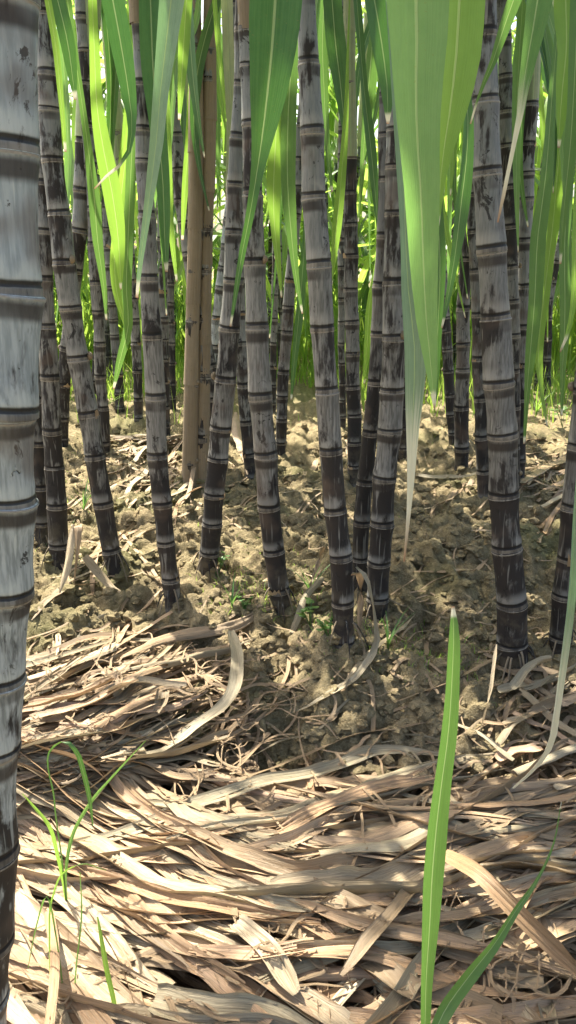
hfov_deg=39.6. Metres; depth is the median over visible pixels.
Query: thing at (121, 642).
dry leaf
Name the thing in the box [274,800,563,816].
dry leaf
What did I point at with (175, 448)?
dry leaf
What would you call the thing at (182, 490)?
dry leaf
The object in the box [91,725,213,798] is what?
dry leaf
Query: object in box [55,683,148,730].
dry leaf
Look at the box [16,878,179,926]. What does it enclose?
dry leaf
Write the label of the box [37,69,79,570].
sugarcane
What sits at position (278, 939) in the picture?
dry leaf
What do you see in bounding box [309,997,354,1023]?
dry leaf
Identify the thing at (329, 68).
sugarcane
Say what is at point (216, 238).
sugarcane
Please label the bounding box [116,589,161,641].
dry leaf
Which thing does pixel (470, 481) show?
dry leaf
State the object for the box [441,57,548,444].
sugarcane
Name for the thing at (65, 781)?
dry leaf
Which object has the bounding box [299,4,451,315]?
sugarcane
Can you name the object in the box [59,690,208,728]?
dry leaf
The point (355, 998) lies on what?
dry leaf
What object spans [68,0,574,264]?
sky
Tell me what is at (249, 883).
dry leaf
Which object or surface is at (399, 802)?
dry leaf
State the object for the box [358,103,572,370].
sugarcane
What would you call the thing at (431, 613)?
dry leaf
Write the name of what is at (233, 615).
dry leaf
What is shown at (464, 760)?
dry leaf
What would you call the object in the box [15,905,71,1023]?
dry leaf
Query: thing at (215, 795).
dry leaf
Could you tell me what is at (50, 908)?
grass plant
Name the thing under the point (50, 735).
dry leaf
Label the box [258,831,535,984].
dry leaf
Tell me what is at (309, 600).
weed
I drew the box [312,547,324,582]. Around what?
dry leaf
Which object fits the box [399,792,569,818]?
dry leaf
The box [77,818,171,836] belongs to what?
dry leaf
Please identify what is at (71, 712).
dry leaf
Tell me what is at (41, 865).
dry leaf
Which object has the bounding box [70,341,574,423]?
grass
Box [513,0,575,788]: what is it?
sugarcane
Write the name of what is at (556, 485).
dry leaf
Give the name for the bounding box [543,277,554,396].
sugarcane
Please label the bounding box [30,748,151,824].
dry leaf
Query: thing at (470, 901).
dry leaf
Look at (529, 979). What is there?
dry leaf
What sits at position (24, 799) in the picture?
dry leaf
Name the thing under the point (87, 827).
dry leaf
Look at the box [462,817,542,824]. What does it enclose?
dry leaf
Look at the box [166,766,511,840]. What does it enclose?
dry leaf
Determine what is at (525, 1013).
dry leaf
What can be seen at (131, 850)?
dry leaf
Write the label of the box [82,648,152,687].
dry leaf
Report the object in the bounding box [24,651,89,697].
dry leaf
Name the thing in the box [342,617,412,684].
dry leaf
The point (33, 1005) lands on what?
dry leaf
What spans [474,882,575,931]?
dry leaf
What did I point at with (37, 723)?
dry leaf
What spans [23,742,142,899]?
grass plant
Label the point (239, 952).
dry leaf
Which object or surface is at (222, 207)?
sugarcane
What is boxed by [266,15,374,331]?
sugarcane
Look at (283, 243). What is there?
sugarcane
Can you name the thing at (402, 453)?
sugarcane
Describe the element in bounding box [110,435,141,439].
dry leaf
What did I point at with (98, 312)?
sugarcane
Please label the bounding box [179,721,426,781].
dry leaf
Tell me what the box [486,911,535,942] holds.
dry leaf
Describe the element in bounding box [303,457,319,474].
dry leaf
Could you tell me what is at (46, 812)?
dry leaf
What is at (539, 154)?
sugarcane
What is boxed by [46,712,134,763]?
dry leaf
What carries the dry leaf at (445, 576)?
on the leaf litter
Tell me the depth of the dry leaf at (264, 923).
0.71 m
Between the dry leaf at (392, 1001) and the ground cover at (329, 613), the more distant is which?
the ground cover at (329, 613)
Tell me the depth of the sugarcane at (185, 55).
1.74 m
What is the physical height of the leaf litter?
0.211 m
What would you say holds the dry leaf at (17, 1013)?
on the dry leaf
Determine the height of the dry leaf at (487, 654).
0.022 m
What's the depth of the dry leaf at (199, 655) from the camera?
1.11 m
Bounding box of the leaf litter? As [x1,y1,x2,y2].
[8,435,575,1023]
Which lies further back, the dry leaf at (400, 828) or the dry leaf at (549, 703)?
the dry leaf at (549, 703)
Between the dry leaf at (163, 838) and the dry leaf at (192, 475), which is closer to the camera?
the dry leaf at (163, 838)
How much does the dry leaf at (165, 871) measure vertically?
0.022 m
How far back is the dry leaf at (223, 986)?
0.66 m
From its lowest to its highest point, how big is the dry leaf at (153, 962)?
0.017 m
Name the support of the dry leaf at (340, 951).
on the leaf litter
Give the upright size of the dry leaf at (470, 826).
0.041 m
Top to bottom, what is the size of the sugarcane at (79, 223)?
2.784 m
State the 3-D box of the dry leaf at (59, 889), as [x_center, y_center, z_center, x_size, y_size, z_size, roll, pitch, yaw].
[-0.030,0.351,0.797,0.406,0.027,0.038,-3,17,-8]
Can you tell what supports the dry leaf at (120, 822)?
on the dry leaf at (175, 859)
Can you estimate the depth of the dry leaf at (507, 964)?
0.68 m
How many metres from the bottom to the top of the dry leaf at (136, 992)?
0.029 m
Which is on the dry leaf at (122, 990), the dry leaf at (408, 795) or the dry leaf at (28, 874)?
the dry leaf at (28, 874)
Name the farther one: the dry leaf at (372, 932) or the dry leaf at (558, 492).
the dry leaf at (558, 492)
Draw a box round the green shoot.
[421,606,561,1023]
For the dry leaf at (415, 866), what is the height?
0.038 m
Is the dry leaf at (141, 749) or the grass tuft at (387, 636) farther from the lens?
the grass tuft at (387, 636)
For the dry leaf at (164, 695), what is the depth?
0.98 m
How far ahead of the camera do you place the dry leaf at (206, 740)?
0.94 m
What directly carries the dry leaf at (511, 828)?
on the ground at (301, 445)
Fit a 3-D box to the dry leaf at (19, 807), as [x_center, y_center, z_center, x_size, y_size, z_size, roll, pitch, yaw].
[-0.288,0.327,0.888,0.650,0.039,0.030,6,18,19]
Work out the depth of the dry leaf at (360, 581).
1.12 m
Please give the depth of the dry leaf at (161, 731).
0.98 m
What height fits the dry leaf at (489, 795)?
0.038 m
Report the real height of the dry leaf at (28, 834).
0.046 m
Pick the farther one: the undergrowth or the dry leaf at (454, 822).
the undergrowth
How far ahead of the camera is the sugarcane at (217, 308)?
2.22 m
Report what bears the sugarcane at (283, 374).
on the ground at (301, 445)
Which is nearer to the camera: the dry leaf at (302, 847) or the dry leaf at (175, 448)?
the dry leaf at (302, 847)
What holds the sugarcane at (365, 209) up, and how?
on the ground at (301, 445)
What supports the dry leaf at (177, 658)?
on the ground at (301, 445)
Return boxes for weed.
[209,551,229,576]
[237,596,252,608]
[297,597,318,626]
[316,613,333,635]
[548,403,570,427]
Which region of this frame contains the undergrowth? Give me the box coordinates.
[53,264,575,376]
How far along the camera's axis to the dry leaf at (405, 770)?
0.91 m
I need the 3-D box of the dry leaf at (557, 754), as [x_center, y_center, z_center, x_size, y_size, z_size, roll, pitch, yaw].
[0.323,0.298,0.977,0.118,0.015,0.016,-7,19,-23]
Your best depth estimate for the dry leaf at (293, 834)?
0.82 m
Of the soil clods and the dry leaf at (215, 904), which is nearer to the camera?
the dry leaf at (215, 904)
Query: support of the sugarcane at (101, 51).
on the ground at (301, 445)
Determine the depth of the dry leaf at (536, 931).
0.70 m
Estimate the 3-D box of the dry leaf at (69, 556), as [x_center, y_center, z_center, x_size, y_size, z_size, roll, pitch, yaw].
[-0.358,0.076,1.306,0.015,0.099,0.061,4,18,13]
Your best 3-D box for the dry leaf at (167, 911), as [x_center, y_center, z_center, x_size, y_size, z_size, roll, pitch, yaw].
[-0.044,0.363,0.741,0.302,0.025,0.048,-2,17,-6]
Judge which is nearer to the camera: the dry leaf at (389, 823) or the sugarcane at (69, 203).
the dry leaf at (389, 823)
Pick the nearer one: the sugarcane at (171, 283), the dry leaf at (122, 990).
the dry leaf at (122, 990)
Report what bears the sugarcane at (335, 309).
on the ground at (301, 445)
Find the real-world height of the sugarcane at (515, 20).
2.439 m
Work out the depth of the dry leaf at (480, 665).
1.09 m
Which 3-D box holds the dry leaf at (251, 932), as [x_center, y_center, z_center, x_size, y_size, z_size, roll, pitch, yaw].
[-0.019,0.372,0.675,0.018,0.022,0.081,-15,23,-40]
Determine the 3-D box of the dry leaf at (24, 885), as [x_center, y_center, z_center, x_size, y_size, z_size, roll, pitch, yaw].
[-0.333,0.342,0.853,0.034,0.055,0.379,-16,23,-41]
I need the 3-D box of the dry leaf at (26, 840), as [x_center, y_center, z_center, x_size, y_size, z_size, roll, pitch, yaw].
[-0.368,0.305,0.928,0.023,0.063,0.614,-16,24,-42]
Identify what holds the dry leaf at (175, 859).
on the dry leaf at (230, 861)
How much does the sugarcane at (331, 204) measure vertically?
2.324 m
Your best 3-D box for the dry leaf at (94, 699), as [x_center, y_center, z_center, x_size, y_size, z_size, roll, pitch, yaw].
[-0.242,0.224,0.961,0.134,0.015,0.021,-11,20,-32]
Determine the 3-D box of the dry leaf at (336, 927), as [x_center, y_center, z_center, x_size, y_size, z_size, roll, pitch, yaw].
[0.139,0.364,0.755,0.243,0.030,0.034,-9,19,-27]
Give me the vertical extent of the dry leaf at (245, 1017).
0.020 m
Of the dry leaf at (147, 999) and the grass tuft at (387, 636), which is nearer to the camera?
the dry leaf at (147, 999)
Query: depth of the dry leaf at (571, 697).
1.03 m
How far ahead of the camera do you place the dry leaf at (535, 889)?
0.77 m
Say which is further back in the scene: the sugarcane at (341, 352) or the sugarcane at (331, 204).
the sugarcane at (331, 204)
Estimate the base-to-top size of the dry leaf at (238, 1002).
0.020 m
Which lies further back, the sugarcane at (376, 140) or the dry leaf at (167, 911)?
the sugarcane at (376, 140)
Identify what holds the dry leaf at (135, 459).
on the ground at (301, 445)
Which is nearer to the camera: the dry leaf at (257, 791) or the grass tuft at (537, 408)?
the dry leaf at (257, 791)
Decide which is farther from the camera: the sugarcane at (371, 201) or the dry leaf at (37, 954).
the sugarcane at (371, 201)
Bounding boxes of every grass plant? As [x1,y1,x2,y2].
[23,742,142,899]
[28,863,105,982]
[97,917,116,1004]
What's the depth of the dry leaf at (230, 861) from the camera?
0.87 m
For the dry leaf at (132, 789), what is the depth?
0.90 m
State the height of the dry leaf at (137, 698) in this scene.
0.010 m
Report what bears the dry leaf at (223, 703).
on the ground at (301, 445)
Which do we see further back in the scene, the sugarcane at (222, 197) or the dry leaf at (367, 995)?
the sugarcane at (222, 197)
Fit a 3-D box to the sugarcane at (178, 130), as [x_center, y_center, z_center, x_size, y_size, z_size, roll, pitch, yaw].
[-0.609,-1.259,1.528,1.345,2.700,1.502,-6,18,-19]
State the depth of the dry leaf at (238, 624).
1.20 m
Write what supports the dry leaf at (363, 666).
on the ground at (301, 445)
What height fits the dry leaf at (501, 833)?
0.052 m
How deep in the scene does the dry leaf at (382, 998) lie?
0.65 m
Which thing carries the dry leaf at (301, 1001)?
on the dry leaf at (44, 884)
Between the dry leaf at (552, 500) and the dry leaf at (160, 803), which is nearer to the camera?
the dry leaf at (160, 803)
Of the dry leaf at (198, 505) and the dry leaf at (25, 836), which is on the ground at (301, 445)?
the dry leaf at (198, 505)
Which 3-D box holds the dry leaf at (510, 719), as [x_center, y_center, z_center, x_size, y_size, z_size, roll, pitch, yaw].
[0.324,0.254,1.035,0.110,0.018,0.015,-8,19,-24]
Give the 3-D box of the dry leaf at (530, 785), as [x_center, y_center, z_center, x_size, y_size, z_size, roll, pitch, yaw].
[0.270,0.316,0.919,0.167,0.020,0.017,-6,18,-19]
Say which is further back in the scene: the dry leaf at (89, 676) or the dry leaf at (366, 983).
the dry leaf at (89, 676)
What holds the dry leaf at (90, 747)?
on the dry leaf at (52, 756)
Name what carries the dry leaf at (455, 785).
on the ground at (301, 445)
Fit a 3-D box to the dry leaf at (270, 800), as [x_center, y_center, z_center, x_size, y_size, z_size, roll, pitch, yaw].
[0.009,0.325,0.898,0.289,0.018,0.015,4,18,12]
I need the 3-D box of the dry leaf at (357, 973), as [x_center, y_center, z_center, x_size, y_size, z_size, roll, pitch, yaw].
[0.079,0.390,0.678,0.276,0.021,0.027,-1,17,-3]
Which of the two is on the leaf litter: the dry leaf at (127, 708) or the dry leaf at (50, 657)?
the dry leaf at (50, 657)
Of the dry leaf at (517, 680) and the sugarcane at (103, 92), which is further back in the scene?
the sugarcane at (103, 92)
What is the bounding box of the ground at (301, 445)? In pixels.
[19,265,575,1003]
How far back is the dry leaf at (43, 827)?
0.88 m
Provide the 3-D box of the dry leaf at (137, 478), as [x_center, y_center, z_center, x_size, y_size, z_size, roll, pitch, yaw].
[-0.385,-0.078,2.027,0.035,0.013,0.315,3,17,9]
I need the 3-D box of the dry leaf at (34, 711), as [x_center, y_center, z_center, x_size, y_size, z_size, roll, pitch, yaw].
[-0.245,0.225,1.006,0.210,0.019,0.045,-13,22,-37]
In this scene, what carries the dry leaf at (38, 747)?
on the leaf litter
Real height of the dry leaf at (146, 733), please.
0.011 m
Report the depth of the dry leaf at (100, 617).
1.25 m
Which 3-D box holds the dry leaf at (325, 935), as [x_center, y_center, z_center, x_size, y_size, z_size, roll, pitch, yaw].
[-0.161,0.323,0.825,0.594,0.060,0.046,11,20,31]
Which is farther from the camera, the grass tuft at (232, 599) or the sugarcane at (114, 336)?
the sugarcane at (114, 336)
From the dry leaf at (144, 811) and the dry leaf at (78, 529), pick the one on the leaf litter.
the dry leaf at (144, 811)
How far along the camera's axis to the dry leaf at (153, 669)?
1.04 m
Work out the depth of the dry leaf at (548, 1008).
0.67 m
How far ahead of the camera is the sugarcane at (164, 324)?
2.42 m
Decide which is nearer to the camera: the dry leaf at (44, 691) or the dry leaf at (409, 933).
the dry leaf at (409, 933)
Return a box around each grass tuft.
[67,479,90,509]
[222,573,247,605]
[288,559,329,587]
[382,607,414,649]
[530,391,548,415]
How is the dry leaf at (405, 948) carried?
on the dry leaf at (564, 853)
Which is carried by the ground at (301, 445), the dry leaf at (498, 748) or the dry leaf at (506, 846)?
the dry leaf at (498, 748)
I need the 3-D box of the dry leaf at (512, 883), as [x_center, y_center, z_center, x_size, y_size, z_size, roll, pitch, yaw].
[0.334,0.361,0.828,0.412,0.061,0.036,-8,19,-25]
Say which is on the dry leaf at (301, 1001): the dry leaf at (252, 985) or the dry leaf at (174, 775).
the dry leaf at (252, 985)
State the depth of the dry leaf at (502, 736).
1.02 m
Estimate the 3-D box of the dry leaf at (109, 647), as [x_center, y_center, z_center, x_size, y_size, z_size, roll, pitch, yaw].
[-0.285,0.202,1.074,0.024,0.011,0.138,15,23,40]
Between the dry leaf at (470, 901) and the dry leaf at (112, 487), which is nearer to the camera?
the dry leaf at (470, 901)
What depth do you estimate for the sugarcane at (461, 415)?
2.02 m
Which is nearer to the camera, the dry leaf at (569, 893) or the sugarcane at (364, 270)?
the dry leaf at (569, 893)
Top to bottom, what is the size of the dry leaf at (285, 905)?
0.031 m
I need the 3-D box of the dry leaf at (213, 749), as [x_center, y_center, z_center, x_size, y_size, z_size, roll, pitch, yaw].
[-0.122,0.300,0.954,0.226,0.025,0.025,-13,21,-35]
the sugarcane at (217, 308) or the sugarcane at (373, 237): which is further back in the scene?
the sugarcane at (373, 237)
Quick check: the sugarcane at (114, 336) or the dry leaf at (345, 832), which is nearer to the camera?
the dry leaf at (345, 832)
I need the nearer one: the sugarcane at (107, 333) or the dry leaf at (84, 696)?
the dry leaf at (84, 696)
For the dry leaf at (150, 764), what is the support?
on the dry leaf at (174, 775)
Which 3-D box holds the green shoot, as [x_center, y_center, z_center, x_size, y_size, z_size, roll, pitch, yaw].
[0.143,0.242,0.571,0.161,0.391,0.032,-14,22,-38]
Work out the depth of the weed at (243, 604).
1.24 m
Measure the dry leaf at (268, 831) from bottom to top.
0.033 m
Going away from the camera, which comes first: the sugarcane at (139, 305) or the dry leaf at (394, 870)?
the dry leaf at (394, 870)
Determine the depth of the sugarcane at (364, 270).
3.79 m
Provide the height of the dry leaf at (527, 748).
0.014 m
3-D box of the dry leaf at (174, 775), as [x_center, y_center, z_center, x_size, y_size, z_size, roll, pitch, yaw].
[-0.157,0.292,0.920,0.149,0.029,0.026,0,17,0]
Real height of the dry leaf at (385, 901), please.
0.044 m
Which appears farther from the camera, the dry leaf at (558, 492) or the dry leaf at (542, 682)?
the dry leaf at (558, 492)
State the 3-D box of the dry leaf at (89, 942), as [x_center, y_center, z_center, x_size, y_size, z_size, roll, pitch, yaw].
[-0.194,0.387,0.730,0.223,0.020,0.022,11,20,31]
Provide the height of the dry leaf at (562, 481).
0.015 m
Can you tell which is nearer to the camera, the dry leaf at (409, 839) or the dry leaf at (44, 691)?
the dry leaf at (409, 839)
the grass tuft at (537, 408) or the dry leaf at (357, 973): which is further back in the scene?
the grass tuft at (537, 408)
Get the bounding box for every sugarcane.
[0,0,45,1023]
[33,0,124,549]
[37,0,131,582]
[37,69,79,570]
[45,0,185,617]
[53,149,135,311]
[54,9,177,316]
[54,39,136,300]
[54,47,172,378]
[55,0,156,421]
[58,0,100,447]
[61,92,225,380]
[63,0,137,326]
[66,0,216,441]
[68,59,267,322]
[69,93,106,320]
[70,5,305,335]
[70,57,283,346]
[70,133,124,412]
[72,0,175,332]
[75,0,110,458]
[82,0,218,364]
[87,29,262,298]
[87,88,371,268]
[91,241,105,397]
[113,0,203,489]
[118,94,220,435]
[121,81,266,336]
[136,0,369,659]
[137,7,374,362]
[166,0,377,583]
[167,242,176,410]
[174,0,216,487]
[175,85,367,316]
[177,159,367,266]
[181,0,255,479]
[182,45,378,357]
[201,16,451,353]
[211,201,268,363]
[212,163,224,285]
[213,48,446,304]
[215,25,330,229]
[218,87,376,257]
[221,3,514,322]
[221,31,377,412]
[237,0,297,623]
[263,0,376,318]
[263,33,363,297]
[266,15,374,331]
[268,0,374,427]
[276,95,301,454]
[290,0,379,486]
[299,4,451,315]
[302,50,562,380]
[325,29,515,299]
[329,126,377,256]
[352,0,575,601]
[355,23,406,460]
[358,27,574,361]
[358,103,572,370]
[365,0,404,620]
[386,0,552,682]
[434,136,488,497]
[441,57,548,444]
[449,136,575,391]
[452,13,540,470]
[457,19,574,327]
[497,0,557,488]
[512,0,573,478]
[512,41,571,236]
[513,0,573,208]
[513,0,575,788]
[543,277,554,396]
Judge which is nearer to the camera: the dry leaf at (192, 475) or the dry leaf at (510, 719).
the dry leaf at (510, 719)
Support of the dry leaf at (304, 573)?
on the ground at (301, 445)
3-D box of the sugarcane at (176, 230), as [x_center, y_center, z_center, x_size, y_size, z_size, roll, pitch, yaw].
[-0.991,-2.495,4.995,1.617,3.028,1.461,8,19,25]
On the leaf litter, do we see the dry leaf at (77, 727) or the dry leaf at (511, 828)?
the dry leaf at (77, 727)
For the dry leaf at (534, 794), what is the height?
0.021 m
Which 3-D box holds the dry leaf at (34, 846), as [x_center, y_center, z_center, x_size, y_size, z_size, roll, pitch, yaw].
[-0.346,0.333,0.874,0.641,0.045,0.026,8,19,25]
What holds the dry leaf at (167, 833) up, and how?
on the dry leaf at (134, 868)
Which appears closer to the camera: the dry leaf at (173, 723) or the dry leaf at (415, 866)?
the dry leaf at (415, 866)
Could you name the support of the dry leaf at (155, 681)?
on the leaf litter
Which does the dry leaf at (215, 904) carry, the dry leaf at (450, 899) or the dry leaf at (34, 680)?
the dry leaf at (450, 899)
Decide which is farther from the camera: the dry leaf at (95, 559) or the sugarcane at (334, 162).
the sugarcane at (334, 162)
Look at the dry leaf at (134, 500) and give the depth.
1.86 m
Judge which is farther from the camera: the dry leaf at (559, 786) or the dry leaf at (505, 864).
the dry leaf at (559, 786)
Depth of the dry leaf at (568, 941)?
0.72 m
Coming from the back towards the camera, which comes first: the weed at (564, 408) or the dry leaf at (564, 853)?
the weed at (564, 408)
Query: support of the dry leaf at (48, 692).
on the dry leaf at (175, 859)
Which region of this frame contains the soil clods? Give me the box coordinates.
[29,419,575,787]
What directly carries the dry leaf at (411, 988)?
on the leaf litter
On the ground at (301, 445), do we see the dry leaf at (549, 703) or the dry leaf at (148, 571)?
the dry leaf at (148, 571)
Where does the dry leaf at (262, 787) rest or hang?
on the leaf litter
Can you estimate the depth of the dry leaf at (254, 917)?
0.72 m
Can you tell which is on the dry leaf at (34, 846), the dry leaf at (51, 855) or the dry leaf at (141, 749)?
the dry leaf at (51, 855)
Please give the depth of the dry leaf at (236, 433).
2.23 m
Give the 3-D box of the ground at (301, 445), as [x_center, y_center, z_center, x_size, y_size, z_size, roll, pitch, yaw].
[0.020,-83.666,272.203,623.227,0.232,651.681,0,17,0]
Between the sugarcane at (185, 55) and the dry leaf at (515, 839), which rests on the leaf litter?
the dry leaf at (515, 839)
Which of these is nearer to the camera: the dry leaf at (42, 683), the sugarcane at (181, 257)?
the dry leaf at (42, 683)
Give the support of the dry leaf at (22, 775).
on the leaf litter
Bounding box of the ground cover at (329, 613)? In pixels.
[35,395,572,705]
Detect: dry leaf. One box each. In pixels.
[7,994,38,1023]
[8,968,267,1023]
[8,975,53,1023]
[9,943,114,1023]
[9,981,37,1023]
[14,922,126,1003]
[14,988,62,1023]
[15,881,51,897]
[15,888,83,1023]
[15,889,148,1023]
[15,889,163,1019]
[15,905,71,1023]
[15,909,88,966]
[15,923,221,1022]
[16,733,113,782]
[16,739,88,807]
[16,769,78,779]
[16,771,123,845]
[16,784,205,879]
[16,800,133,856]
[16,860,367,1023]
[16,864,32,897]
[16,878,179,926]
[17,745,91,767]
[17,758,260,873]
[17,768,293,859]
[17,809,122,819]
[17,809,273,1023]
[17,867,118,886]
[18,726,79,754]
[18,731,72,756]
[18,753,380,845]
[18,806,92,832]
[18,824,312,895]
[18,826,232,925]
[18,839,157,995]
[18,841,339,863]
[19,832,58,869]
[19,833,124,871]
[19,833,251,992]
[19,862,151,873]
[20,740,111,763]
[20,751,380,982]
[20,845,147,1023]
[20,859,94,889]
[21,665,152,729]
[21,726,71,748]
[21,727,101,747]
[21,729,219,850]
[21,856,48,870]
[22,654,143,722]
[22,665,155,715]
[22,682,108,727]
[22,702,128,711]
[22,747,114,791]
[22,782,218,882]
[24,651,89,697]
[24,661,85,706]
[24,677,101,698]
[25,641,115,684]
[25,646,138,686]
[25,658,95,690]
[26,637,154,666]
[27,642,118,679]
[27,716,144,753]
[27,819,186,876]
[28,676,113,706]
[29,676,137,719]
[29,844,70,861]
[30,685,141,721]
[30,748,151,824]
[31,764,121,827]
[32,581,98,618]
[32,855,320,923]
[32,858,285,934]
[33,824,188,966]
[34,731,307,848]
[37,900,324,941]
[39,851,266,982]
[40,840,268,874]
[40,845,292,945]
[43,747,145,792]
[44,908,59,1023]
[45,693,197,732]
[45,710,287,895]
[45,747,179,773]
[46,634,60,654]
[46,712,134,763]
[46,973,154,1005]
[48,827,379,903]
[49,566,102,595]
[49,816,289,911]
[49,883,74,893]
[50,670,204,742]
[52,812,283,824]
[53,899,143,945]
[54,911,109,921]
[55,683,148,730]
[55,916,151,948]
[57,916,175,991]
[59,524,74,592]
[59,688,196,702]
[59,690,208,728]
[63,761,499,925]
[64,605,119,649]
[67,1003,298,1023]
[70,743,222,763]
[70,753,220,767]
[71,745,489,847]
[73,524,144,564]
[73,806,372,861]
[74,525,82,583]
[74,668,120,685]
[75,757,160,767]
[76,861,350,1023]
[77,730,230,793]
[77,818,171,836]
[80,508,148,563]
[81,809,183,879]
[82,555,121,596]
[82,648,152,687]
[84,716,197,766]
[84,896,304,914]
[85,884,169,936]
[85,919,267,975]
[86,805,575,871]
[87,644,225,682]
[89,651,178,718]
[89,816,329,846]
[90,542,99,595]
[90,658,180,693]
[90,718,182,745]
[90,805,478,963]
[90,920,242,944]
[91,693,159,728]
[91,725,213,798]
[92,761,214,779]
[98,630,243,760]
[99,952,278,997]
[100,712,184,758]
[100,719,193,767]
[101,910,274,919]
[103,676,186,691]
[108,799,522,873]
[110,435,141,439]
[110,480,149,491]
[111,737,200,745]
[112,718,251,752]
[113,439,146,451]
[113,636,261,673]
[113,641,176,696]
[114,724,256,792]
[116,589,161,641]
[117,531,160,581]
[118,606,276,657]
[118,611,172,645]
[118,687,195,703]
[119,809,377,1005]
[120,465,148,497]
[121,463,147,482]
[122,528,154,550]
[124,816,396,837]
[124,836,540,869]
[128,445,146,465]
[128,485,150,507]
[136,673,223,686]
[136,919,297,1012]
[138,487,203,505]
[138,549,162,589]
[138,832,540,879]
[144,790,297,852]
[148,983,313,1023]
[149,868,349,911]
[153,689,168,712]
[156,835,575,923]
[158,764,377,823]
[159,824,370,874]
[165,765,401,820]
[166,434,182,438]
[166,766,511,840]
[167,435,182,440]
[168,439,182,461]
[169,754,465,825]
[172,482,188,495]
[173,486,201,522]
[174,911,300,917]
[177,502,201,516]
[179,467,195,505]
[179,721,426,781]
[181,841,485,875]
[181,915,243,944]
[187,780,399,817]
[188,937,315,959]
[190,740,393,803]
[194,908,542,952]
[196,874,575,964]
[214,853,575,895]
[221,798,449,1023]
[223,784,575,875]
[228,600,268,618]
[228,737,286,756]
[229,914,299,995]
[231,412,247,473]
[240,826,530,872]
[243,965,376,981]
[245,763,436,850]
[250,698,349,756]
[252,572,330,584]
[255,804,566,884]
[256,828,366,996]
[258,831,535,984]
[262,919,444,972]
[263,747,435,1015]
[264,842,574,925]
[270,847,425,897]
[273,945,575,999]
[274,783,575,847]
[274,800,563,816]
[275,774,434,833]
[282,783,488,830]
[285,899,575,977]
[288,809,575,857]
[289,576,323,633]
[289,977,376,1014]
[290,567,379,712]
[292,882,572,973]
[293,897,575,956]
[298,737,575,912]
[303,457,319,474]
[305,755,330,1022]
[309,812,575,898]
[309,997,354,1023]
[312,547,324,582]
[318,825,427,856]
[319,916,453,1023]
[322,869,524,933]
[324,978,365,1015]
[328,784,575,835]
[335,933,503,1023]
[339,888,417,976]
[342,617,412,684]
[342,823,575,857]
[346,993,378,1003]
[346,995,575,1023]
[351,572,363,639]
[351,772,479,886]
[351,786,554,836]
[354,806,575,1006]
[356,887,575,1023]
[360,888,575,932]
[364,919,475,1023]
[372,752,495,802]
[376,858,575,917]
[377,995,431,1023]
[387,797,556,847]
[389,598,448,618]
[389,842,569,949]
[396,659,492,701]
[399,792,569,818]
[404,734,439,740]
[406,751,557,1023]
[412,814,575,849]
[412,840,575,1023]
[415,472,475,477]
[420,567,477,589]
[435,957,511,1011]
[441,901,575,978]
[442,868,575,897]
[442,898,465,900]
[444,473,476,502]
[444,855,575,874]
[445,849,575,975]
[450,792,575,807]
[452,781,517,832]
[452,893,575,917]
[453,809,575,844]
[453,892,486,908]
[456,961,545,1023]
[457,701,507,736]
[457,818,561,849]
[458,724,513,760]
[459,776,575,801]
[459,824,575,861]
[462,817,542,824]
[467,846,575,879]
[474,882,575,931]
[475,657,555,696]
[477,953,543,987]
[479,644,496,731]
[479,650,544,696]
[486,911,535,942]
[490,950,575,980]
[494,742,542,760]
[495,680,569,745]
[497,676,557,692]
[498,979,560,1002]
[502,694,565,723]
[502,980,534,1023]
[508,665,575,684]
[509,655,551,689]
[509,986,532,1023]
[511,743,575,774]
[512,711,575,744]
[519,688,575,735]
[520,449,566,482]
[523,663,575,690]
[525,480,563,496]
[527,693,573,714]
[528,494,561,506]
[537,500,561,533]
[537,509,559,527]
[537,890,575,994]
[541,487,562,506]
[541,935,575,951]
[549,479,563,490]
[553,775,575,789]
[561,691,575,705]
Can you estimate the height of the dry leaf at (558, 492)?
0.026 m
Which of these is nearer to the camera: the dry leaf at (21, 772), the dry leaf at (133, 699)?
the dry leaf at (21, 772)
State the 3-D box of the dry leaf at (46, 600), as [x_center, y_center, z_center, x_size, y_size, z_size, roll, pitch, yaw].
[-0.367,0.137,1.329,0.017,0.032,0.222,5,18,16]
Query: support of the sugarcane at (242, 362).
on the ground at (301, 445)
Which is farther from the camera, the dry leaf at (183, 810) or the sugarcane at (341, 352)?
the sugarcane at (341, 352)
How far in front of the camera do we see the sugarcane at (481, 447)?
1.74 m
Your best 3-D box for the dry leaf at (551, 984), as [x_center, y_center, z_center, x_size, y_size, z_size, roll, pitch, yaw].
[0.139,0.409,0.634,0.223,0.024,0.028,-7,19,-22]
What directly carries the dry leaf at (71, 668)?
on the leaf litter
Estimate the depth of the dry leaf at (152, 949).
0.69 m
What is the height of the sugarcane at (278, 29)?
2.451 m
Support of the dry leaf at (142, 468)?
on the ground at (301, 445)
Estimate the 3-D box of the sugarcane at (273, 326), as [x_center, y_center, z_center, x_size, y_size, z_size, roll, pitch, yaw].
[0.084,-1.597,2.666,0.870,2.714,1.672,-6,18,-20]
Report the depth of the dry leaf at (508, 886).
0.76 m
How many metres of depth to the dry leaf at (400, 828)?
0.83 m
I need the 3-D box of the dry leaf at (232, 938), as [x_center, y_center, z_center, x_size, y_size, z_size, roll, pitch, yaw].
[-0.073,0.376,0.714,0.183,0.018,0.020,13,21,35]
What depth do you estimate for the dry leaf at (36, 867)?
0.80 m
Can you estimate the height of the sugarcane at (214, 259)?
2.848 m
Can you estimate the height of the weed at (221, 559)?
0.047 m
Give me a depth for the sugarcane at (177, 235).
5.19 m
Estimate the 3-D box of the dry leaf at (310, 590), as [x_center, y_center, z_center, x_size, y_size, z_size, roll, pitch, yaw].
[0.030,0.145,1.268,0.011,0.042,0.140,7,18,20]
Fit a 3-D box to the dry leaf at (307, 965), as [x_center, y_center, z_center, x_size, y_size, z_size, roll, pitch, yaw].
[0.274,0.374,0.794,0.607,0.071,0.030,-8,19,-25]

